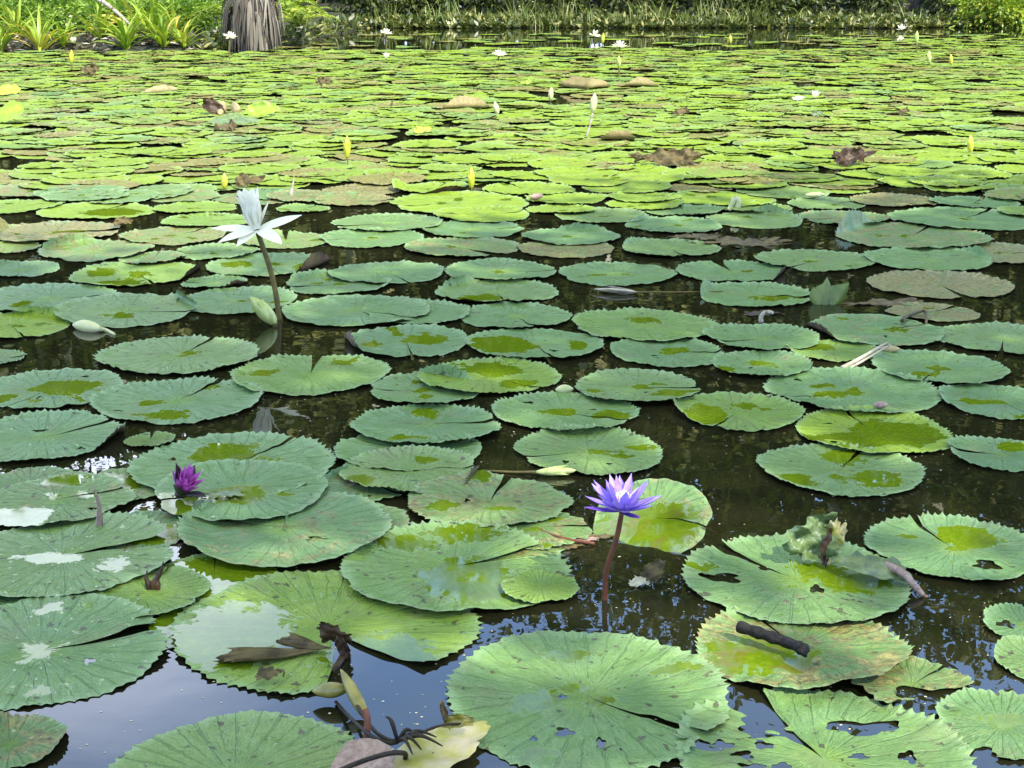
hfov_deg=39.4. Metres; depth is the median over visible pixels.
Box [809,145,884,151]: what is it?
lily pad
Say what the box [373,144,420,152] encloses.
lily pad
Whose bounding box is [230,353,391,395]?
lily pad
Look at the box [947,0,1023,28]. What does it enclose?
leafy bush
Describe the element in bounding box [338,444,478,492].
lily pad
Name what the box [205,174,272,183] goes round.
lily pad
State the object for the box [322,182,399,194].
lily pad
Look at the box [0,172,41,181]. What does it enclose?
lily pad
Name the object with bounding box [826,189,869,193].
lily pad
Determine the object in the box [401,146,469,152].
lily pad
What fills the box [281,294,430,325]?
lily pad
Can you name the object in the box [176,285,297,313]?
lily pad
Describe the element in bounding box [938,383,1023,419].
lily pad
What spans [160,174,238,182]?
lily pad
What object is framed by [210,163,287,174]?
lily pad
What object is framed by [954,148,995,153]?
lily pad
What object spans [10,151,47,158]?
lily pad
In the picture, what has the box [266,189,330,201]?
lily pad
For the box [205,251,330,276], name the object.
lily pad
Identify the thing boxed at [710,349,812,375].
lily pad
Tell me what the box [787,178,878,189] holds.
lily pad
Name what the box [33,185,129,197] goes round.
lily pad
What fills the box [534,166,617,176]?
lily pad
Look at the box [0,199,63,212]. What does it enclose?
lily pad
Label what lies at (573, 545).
leaf scrap
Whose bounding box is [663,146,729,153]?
lily pad
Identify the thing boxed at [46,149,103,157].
lily pad
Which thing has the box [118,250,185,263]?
lily pad
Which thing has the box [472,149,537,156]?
lily pad
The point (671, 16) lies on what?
reed clump
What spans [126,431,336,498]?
lily pad
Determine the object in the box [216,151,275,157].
lily pad
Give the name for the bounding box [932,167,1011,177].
lily pad
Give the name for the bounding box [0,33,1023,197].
lily pads
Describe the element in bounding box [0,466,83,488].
lily pad
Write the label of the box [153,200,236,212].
lily pad
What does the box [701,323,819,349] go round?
lily pad
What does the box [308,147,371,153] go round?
lily pad
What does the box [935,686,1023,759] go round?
lily pad
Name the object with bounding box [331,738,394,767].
brown leaf
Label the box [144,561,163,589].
dead spike tuft
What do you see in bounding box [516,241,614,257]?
lily pad
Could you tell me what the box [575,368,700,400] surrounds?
lily pad
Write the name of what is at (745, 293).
lily pad
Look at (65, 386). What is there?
lily pad
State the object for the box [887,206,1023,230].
lily pad
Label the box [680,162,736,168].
lily pad
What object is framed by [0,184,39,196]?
lily pad
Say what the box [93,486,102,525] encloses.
dead spike
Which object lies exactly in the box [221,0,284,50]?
shaggy stump
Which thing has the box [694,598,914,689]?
lily pad
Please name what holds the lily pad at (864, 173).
on the water
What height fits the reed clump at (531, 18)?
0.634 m
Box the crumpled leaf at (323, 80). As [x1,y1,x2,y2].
[315,76,332,84]
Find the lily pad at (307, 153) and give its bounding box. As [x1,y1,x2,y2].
[281,150,325,155]
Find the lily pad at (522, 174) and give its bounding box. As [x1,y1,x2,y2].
[489,170,556,179]
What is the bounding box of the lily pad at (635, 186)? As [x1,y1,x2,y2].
[582,180,671,192]
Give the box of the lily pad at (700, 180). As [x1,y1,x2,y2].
[674,173,748,183]
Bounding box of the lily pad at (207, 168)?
[186,162,247,170]
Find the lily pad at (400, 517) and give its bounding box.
[284,503,409,540]
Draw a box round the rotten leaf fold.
[316,621,352,670]
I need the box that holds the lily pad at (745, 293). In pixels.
[700,277,809,306]
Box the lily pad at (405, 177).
[348,172,424,184]
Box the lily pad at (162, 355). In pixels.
[93,334,259,373]
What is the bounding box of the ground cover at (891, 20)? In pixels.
[192,5,1023,50]
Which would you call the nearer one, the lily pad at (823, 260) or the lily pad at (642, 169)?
the lily pad at (823, 260)
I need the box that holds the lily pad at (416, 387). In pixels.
[370,363,478,402]
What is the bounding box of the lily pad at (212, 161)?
[174,157,241,166]
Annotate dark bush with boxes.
[314,0,410,17]
[386,0,473,15]
[456,0,536,14]
[514,0,598,19]
[586,0,684,14]
[660,0,750,17]
[724,0,801,22]
[772,0,845,14]
[839,0,912,14]
[905,0,984,16]
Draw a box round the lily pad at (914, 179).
[909,175,986,186]
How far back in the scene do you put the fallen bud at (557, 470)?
3.84 m
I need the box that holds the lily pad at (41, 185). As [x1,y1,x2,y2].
[18,181,60,189]
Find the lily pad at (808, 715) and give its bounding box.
[673,687,976,767]
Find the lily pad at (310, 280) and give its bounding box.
[286,268,391,293]
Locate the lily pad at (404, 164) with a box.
[380,159,433,166]
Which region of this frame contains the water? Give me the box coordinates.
[0,27,1023,767]
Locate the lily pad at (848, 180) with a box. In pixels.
[808,175,887,185]
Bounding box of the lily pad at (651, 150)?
[631,146,667,152]
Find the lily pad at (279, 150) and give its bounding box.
[235,147,294,152]
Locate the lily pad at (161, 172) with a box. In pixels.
[125,166,183,174]
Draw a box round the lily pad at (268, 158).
[220,152,290,160]
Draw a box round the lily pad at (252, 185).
[231,179,309,189]
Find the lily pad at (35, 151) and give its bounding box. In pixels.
[2,146,56,154]
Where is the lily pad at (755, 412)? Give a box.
[673,391,805,431]
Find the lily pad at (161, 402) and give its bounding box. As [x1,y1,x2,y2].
[89,375,263,424]
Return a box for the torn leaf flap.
[829,550,911,581]
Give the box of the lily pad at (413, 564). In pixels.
[339,519,571,610]
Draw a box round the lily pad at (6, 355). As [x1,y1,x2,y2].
[0,349,26,363]
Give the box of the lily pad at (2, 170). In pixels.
[0,169,13,175]
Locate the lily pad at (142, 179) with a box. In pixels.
[80,174,164,185]
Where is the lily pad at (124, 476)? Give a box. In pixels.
[77,468,154,499]
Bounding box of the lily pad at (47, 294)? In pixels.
[0,282,116,311]
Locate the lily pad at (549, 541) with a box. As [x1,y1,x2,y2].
[487,512,592,549]
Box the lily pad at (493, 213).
[433,205,529,221]
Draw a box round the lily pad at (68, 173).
[52,167,134,177]
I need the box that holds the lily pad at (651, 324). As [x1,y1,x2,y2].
[571,306,719,340]
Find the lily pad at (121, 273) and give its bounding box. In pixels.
[68,260,202,285]
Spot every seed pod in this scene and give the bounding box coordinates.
[312,682,398,745]
[340,669,395,740]
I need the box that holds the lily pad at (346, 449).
[333,424,481,470]
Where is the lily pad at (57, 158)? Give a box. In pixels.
[45,153,101,161]
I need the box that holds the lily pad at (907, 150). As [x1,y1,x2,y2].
[872,148,917,154]
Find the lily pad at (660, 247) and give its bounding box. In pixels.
[622,236,721,255]
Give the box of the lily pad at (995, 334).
[934,320,1023,353]
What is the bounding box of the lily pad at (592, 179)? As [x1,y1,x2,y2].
[548,174,629,185]
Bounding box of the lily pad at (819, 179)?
[766,176,843,182]
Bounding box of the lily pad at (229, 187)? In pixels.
[170,181,240,191]
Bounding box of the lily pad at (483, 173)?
[457,170,510,177]
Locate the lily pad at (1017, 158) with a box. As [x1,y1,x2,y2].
[977,153,1023,162]
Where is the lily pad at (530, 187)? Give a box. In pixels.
[482,181,575,193]
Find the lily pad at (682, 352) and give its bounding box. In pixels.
[610,335,723,366]
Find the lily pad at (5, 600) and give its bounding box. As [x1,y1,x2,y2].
[0,593,76,604]
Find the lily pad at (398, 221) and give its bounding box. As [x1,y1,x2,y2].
[330,212,441,230]
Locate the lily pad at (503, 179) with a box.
[447,172,528,181]
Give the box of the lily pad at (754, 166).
[722,163,777,170]
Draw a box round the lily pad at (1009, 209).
[997,205,1023,214]
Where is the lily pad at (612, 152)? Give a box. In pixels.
[589,150,642,157]
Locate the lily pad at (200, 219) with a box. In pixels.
[161,212,246,225]
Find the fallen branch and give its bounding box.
[95,0,129,24]
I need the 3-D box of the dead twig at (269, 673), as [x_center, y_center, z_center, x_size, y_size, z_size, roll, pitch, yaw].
[-0.461,0.550,2.721,0.059,0.020,0.027,-6,17,-19]
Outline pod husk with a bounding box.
[424,700,474,731]
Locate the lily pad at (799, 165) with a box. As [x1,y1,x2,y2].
[766,160,824,167]
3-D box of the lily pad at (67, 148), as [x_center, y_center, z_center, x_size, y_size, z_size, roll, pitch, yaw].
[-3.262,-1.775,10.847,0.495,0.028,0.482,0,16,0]
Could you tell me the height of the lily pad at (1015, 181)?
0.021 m
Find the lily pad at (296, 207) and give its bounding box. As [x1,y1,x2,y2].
[276,203,330,212]
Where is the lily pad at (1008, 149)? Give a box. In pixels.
[992,146,1017,150]
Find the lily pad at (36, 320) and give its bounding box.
[0,305,70,337]
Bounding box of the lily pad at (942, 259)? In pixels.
[863,245,992,270]
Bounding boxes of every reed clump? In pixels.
[380,13,399,27]
[408,2,454,21]
[460,6,494,19]
[476,9,500,19]
[480,13,498,22]
[494,8,523,22]
[518,3,560,27]
[556,0,587,21]
[565,11,594,24]
[594,12,626,22]
[623,0,657,21]
[642,0,675,21]
[669,7,689,21]
[710,3,750,21]
[730,4,761,24]
[740,2,769,22]
[751,0,805,26]
[772,5,807,21]
[818,7,844,20]
[856,14,880,21]
[902,12,923,23]
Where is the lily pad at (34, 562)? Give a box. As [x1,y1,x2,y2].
[0,509,173,596]
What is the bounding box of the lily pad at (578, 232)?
[522,221,620,244]
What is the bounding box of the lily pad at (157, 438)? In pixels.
[123,431,175,445]
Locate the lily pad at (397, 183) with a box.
[392,178,466,192]
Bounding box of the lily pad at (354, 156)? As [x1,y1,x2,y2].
[335,151,387,161]
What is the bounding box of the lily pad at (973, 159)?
[950,154,1014,163]
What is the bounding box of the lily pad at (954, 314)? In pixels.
[885,301,980,321]
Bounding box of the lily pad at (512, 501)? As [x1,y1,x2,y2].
[407,470,574,526]
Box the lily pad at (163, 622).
[148,607,184,647]
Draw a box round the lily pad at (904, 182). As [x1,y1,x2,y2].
[877,176,923,186]
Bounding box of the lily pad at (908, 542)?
[864,511,1023,579]
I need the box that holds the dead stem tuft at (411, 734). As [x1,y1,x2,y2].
[340,708,442,767]
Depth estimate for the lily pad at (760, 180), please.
9.30 m
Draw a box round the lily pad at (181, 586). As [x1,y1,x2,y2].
[77,566,211,617]
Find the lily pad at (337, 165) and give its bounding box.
[274,161,352,172]
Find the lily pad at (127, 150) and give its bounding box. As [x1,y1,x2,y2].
[104,146,176,153]
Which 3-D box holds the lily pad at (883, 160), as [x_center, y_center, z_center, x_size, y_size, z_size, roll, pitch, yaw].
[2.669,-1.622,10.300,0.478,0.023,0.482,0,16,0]
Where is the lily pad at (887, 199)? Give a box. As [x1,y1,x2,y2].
[849,192,938,206]
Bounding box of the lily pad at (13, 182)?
[0,180,31,184]
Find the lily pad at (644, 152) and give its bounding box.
[627,151,651,154]
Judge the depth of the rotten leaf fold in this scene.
2.81 m
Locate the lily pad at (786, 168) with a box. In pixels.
[758,162,818,170]
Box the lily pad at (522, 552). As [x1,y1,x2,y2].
[458,526,567,565]
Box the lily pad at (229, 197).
[211,193,286,204]
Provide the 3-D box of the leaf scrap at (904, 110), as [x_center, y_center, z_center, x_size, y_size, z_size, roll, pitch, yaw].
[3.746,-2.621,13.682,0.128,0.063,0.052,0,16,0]
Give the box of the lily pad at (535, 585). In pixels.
[501,567,579,602]
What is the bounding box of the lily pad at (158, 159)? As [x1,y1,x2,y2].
[127,156,188,163]
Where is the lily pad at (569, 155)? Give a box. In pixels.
[534,153,596,161]
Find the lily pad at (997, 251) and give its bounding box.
[948,241,1023,263]
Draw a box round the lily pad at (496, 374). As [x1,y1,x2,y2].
[416,355,562,392]
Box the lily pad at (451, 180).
[427,178,499,184]
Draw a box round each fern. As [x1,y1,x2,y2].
[190,2,232,22]
[276,0,329,20]
[277,3,340,25]
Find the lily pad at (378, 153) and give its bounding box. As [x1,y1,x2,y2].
[355,149,415,156]
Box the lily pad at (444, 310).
[362,298,469,323]
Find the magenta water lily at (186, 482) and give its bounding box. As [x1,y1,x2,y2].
[172,463,206,497]
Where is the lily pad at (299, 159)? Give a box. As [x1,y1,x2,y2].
[246,155,309,163]
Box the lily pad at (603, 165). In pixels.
[586,161,636,169]
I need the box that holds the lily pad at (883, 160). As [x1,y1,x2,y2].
[859,154,915,162]
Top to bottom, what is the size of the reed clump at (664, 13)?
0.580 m
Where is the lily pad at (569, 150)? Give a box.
[553,148,592,152]
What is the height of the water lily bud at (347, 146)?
0.339 m
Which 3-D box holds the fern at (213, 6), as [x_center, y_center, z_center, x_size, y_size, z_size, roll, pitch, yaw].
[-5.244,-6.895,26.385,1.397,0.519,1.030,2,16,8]
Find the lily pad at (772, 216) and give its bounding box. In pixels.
[706,204,802,228]
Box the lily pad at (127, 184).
[55,179,139,191]
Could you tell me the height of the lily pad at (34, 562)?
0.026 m
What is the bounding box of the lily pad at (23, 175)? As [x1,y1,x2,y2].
[8,171,87,178]
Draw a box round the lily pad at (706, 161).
[682,159,719,164]
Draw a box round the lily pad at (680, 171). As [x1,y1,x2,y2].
[661,167,748,178]
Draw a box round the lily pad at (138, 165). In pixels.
[74,162,148,172]
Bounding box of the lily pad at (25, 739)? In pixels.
[0,711,67,767]
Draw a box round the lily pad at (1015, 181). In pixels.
[982,179,1023,184]
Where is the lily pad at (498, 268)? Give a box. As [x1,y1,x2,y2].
[444,257,556,279]
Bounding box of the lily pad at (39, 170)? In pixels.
[14,167,91,173]
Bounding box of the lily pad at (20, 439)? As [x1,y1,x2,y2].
[0,409,125,461]
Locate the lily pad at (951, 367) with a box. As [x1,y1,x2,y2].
[871,349,1010,382]
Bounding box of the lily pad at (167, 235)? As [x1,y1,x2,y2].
[119,224,226,244]
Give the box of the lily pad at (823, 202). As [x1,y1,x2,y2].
[787,196,865,209]
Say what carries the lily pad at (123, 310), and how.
on the water
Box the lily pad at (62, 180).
[41,173,129,184]
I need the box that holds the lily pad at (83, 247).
[37,232,154,261]
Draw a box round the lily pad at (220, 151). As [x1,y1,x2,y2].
[204,149,235,153]
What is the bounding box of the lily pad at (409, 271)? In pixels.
[327,260,444,282]
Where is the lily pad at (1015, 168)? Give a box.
[994,164,1023,172]
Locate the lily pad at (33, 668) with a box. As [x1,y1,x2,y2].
[0,592,169,710]
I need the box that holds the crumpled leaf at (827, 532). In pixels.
[782,512,847,566]
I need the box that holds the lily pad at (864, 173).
[835,169,913,179]
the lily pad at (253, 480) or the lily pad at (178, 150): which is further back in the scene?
the lily pad at (178, 150)
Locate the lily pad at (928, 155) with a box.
[906,150,967,161]
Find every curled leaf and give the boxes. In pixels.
[144,85,177,92]
[202,97,225,113]
[217,101,226,114]
[231,102,240,112]
[436,95,492,108]
[559,76,609,87]
[600,130,634,139]
[614,77,659,85]
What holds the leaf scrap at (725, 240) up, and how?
on the water
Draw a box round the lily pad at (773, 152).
[750,148,796,156]
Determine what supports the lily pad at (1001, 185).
on the water
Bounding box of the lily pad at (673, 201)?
[605,196,683,208]
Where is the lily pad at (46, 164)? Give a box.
[17,161,59,167]
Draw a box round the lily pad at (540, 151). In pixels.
[499,148,570,154]
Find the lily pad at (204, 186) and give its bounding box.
[154,183,217,190]
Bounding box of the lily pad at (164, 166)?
[132,162,193,172]
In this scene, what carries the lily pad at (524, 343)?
on the water
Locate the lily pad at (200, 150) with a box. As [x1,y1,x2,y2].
[141,147,211,155]
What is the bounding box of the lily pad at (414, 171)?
[364,168,429,176]
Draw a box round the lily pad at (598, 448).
[513,423,662,475]
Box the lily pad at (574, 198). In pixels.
[525,192,607,203]
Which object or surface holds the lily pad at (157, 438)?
on the water
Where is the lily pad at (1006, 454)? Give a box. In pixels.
[946,434,1023,471]
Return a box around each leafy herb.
[0,0,23,32]
[0,0,40,11]
[0,0,58,32]
[4,0,78,33]
[16,0,70,27]
[37,0,94,31]
[50,0,132,35]
[58,0,133,27]
[81,0,159,31]
[115,0,196,35]
[146,0,219,30]
[146,0,231,36]
[178,0,231,30]
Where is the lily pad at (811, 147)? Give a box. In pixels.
[767,146,821,151]
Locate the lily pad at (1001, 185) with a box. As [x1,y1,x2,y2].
[978,183,1023,191]
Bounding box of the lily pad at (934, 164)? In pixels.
[895,159,953,167]
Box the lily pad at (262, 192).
[236,187,311,198]
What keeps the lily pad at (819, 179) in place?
on the water
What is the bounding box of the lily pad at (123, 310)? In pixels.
[53,290,197,327]
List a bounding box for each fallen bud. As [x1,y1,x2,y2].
[72,320,115,334]
[485,465,576,475]
[530,193,543,199]
[555,384,572,392]
[595,286,722,293]
[806,192,825,197]
[873,401,887,408]
[879,345,899,351]
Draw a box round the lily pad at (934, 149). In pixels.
[904,148,949,152]
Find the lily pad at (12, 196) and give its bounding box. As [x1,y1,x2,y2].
[0,185,30,197]
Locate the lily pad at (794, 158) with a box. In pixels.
[766,154,832,162]
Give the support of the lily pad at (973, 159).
on the water
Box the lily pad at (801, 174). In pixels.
[758,171,835,178]
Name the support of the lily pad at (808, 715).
on the water
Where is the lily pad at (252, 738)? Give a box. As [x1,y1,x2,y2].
[108,709,353,767]
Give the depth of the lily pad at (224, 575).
3.24 m
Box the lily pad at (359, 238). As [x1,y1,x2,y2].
[318,227,424,247]
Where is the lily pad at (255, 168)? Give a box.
[218,162,300,173]
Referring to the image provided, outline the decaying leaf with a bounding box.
[393,721,489,767]
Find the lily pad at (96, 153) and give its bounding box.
[63,149,136,157]
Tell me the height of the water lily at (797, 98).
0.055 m
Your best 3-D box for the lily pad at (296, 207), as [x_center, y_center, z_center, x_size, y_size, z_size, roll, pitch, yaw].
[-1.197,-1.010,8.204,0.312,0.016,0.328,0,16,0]
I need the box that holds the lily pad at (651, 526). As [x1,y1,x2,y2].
[593,478,711,552]
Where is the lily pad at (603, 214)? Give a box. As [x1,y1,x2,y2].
[555,207,646,222]
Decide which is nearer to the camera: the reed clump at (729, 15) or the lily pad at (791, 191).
the lily pad at (791, 191)
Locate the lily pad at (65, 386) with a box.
[0,367,123,407]
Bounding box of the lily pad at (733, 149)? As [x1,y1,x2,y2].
[706,146,768,152]
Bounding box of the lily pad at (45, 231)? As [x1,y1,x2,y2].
[0,217,119,241]
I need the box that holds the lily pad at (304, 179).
[279,173,344,183]
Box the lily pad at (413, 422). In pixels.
[349,402,501,442]
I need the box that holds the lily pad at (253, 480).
[154,458,327,520]
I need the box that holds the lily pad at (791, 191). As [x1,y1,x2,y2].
[736,183,830,198]
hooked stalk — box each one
[727,195,741,210]
[758,310,773,322]
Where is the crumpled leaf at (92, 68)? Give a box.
[80,62,98,74]
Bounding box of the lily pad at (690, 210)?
[645,203,724,215]
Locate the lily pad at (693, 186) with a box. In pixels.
[668,183,733,191]
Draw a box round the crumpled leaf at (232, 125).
[214,119,236,130]
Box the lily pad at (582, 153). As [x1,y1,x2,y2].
[571,151,590,157]
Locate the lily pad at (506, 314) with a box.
[461,301,572,326]
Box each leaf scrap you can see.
[113,216,132,225]
[204,488,244,496]
[234,172,264,186]
[414,126,431,132]
[520,79,532,84]
[557,543,583,548]
[574,537,601,542]
[588,533,614,538]
[628,576,649,586]
[640,558,665,582]
[669,232,720,239]
[671,106,689,114]
[684,236,791,247]
[744,310,782,315]
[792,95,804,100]
[809,111,822,116]
[832,146,875,166]
[840,297,923,305]
[897,107,910,112]
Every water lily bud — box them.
[69,50,73,69]
[221,173,227,189]
[250,297,277,326]
[343,136,350,163]
[468,167,474,190]
[493,102,499,113]
[548,87,553,101]
[586,93,597,135]
[601,33,604,44]
[617,56,620,76]
[915,31,918,52]
[927,51,931,64]
[949,55,952,67]
[967,134,973,151]
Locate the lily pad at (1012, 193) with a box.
[983,187,1023,200]
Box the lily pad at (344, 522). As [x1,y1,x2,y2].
[175,491,392,566]
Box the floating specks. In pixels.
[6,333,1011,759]
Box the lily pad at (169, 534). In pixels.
[106,510,181,548]
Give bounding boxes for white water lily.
[70,37,76,49]
[213,187,300,319]
[224,32,236,56]
[380,29,392,46]
[493,50,505,60]
[590,30,599,40]
[612,41,626,49]
[811,91,819,98]
[898,25,905,32]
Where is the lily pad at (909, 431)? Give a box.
[795,404,952,452]
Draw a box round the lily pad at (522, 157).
[479,153,544,161]
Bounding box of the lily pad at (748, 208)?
[719,200,792,211]
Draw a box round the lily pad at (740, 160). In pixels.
[720,159,765,166]
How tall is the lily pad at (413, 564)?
0.024 m
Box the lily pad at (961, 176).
[918,174,985,183]
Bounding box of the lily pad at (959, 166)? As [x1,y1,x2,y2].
[922,164,994,172]
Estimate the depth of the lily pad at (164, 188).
8.90 m
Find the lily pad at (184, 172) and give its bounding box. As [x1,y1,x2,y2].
[168,169,224,175]
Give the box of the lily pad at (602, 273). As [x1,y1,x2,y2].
[558,261,677,285]
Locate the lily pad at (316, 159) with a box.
[271,156,329,165]
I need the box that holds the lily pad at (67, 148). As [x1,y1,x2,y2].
[49,146,109,152]
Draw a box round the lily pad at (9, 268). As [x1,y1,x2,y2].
[0,259,59,276]
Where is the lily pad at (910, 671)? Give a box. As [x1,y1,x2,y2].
[850,655,973,706]
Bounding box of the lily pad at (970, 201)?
[928,195,1020,207]
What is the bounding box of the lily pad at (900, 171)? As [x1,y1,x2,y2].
[867,166,937,175]
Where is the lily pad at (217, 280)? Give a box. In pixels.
[181,274,247,287]
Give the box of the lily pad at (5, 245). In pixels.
[0,240,41,252]
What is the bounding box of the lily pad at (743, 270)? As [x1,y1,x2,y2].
[676,259,785,280]
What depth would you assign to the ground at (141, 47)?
34.87 m
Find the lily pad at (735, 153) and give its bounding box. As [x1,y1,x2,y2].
[712,148,763,155]
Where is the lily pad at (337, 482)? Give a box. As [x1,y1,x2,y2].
[324,464,408,500]
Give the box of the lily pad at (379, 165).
[357,163,426,172]
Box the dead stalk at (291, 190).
[289,176,294,194]
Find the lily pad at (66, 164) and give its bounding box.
[50,159,97,167]
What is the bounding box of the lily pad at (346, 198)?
[315,191,394,205]
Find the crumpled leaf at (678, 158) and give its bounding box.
[628,147,702,166]
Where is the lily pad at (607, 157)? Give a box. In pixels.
[581,153,644,163]
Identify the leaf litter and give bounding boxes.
[3,28,204,50]
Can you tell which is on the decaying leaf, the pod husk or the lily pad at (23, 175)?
the pod husk
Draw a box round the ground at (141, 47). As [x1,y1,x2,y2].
[3,0,1022,50]
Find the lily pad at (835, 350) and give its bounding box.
[786,339,878,361]
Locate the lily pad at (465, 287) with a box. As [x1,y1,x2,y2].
[435,274,558,301]
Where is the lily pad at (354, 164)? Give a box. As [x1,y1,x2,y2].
[341,160,374,169]
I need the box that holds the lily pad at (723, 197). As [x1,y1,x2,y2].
[665,189,776,205]
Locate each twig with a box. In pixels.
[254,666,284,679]
[536,527,594,545]
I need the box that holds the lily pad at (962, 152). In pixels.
[935,148,972,156]
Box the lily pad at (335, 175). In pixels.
[304,168,388,181]
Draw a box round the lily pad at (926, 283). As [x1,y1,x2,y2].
[866,269,1014,298]
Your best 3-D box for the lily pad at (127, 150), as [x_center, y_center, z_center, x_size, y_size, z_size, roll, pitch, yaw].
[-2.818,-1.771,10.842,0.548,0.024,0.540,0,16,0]
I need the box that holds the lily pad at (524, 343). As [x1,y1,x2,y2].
[465,328,603,357]
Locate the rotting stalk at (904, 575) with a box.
[885,561,924,596]
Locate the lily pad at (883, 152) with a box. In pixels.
[874,150,906,155]
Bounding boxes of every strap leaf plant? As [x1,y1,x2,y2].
[0,0,55,38]
[0,4,86,50]
[0,16,33,50]
[41,17,82,46]
[67,0,123,39]
[87,6,167,49]
[92,0,165,33]
[120,0,177,35]
[127,0,217,37]
[131,12,188,47]
[168,14,209,48]
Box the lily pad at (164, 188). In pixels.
[128,184,192,199]
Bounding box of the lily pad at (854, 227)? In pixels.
[835,209,993,247]
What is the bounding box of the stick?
[736,621,809,656]
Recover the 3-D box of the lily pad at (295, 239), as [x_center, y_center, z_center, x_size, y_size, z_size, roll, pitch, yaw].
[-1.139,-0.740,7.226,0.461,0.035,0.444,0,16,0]
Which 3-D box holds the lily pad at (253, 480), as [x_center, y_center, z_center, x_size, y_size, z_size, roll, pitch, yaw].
[-0.705,0.270,3.708,0.451,0.021,0.474,0,16,0]
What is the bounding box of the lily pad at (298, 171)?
[278,167,346,176]
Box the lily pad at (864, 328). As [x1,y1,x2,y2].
[806,313,944,345]
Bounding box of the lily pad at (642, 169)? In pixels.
[610,164,668,174]
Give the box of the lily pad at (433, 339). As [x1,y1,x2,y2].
[344,323,467,356]
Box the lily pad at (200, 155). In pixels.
[156,150,228,157]
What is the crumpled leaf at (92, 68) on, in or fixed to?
on the lily pads at (655, 126)
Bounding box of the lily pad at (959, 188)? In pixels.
[923,179,997,192]
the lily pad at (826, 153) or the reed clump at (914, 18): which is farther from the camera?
the reed clump at (914, 18)
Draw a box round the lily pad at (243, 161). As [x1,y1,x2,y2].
[192,159,260,167]
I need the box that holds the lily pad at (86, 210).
[36,201,155,218]
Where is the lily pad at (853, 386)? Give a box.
[763,366,941,412]
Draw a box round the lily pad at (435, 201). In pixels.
[389,190,528,212]
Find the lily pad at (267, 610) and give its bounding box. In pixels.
[168,570,482,694]
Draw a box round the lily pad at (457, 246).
[404,236,518,256]
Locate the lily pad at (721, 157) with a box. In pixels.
[702,153,766,161]
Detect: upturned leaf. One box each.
[0,84,20,94]
[0,100,23,123]
[209,113,259,123]
[244,100,278,115]
[810,277,848,304]
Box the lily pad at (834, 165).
[803,159,876,168]
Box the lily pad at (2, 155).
[0,150,10,157]
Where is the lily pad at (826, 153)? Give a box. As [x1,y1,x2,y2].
[790,149,840,158]
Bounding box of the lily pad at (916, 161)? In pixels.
[863,155,925,165]
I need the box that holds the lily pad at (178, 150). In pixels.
[131,147,195,154]
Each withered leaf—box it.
[214,647,321,662]
[276,632,330,649]
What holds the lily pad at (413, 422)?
on the water
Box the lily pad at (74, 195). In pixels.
[40,188,128,200]
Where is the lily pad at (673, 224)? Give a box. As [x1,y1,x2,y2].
[625,214,721,232]
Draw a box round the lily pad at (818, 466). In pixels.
[756,442,926,496]
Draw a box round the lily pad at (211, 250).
[177,242,259,259]
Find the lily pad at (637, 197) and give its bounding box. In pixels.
[607,191,682,201]
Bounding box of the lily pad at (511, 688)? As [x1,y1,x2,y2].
[445,630,730,767]
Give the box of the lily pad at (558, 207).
[525,203,595,212]
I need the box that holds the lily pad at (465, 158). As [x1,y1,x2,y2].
[431,153,510,163]
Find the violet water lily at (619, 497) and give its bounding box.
[585,473,661,600]
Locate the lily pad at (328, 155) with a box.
[312,154,335,156]
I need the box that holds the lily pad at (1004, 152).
[985,151,1023,156]
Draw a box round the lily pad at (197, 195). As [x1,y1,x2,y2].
[150,189,219,201]
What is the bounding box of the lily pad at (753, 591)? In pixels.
[680,532,911,623]
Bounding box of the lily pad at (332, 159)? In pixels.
[320,156,368,161]
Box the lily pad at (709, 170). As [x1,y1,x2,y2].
[687,166,769,177]
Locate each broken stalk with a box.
[840,342,890,367]
[900,309,927,323]
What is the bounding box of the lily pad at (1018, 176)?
[981,174,1023,183]
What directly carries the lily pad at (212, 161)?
on the water
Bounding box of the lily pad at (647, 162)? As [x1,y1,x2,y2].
[598,158,655,165]
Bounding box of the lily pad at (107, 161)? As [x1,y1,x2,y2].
[73,156,153,166]
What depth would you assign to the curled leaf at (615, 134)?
11.46 m
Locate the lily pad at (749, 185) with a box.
[707,181,787,188]
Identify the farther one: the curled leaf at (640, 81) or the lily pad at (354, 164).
the curled leaf at (640, 81)
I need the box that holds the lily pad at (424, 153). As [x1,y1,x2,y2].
[396,149,451,156]
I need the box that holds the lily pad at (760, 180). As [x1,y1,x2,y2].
[715,173,794,183]
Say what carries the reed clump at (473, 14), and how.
on the ground at (141, 47)
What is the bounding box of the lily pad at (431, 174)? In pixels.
[396,168,475,179]
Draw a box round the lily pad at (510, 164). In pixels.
[467,159,529,166]
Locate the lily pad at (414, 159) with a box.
[387,154,449,162]
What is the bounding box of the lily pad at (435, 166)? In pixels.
[418,163,482,171]
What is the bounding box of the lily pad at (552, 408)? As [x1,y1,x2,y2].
[491,390,640,429]
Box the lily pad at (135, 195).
[80,189,158,202]
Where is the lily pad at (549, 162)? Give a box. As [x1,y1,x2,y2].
[528,156,596,167]
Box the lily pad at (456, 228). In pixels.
[422,218,523,236]
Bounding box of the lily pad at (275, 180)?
[256,173,324,185]
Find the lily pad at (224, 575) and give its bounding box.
[161,553,277,604]
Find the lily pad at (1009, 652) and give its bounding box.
[994,635,1023,678]
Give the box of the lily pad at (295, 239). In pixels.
[244,229,330,248]
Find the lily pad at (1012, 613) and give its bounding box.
[983,602,1023,640]
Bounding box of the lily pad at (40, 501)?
[0,472,136,526]
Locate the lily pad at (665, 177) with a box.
[607,173,684,183]
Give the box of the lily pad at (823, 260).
[754,248,875,271]
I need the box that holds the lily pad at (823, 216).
[799,210,890,223]
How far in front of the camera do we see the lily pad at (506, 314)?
5.65 m

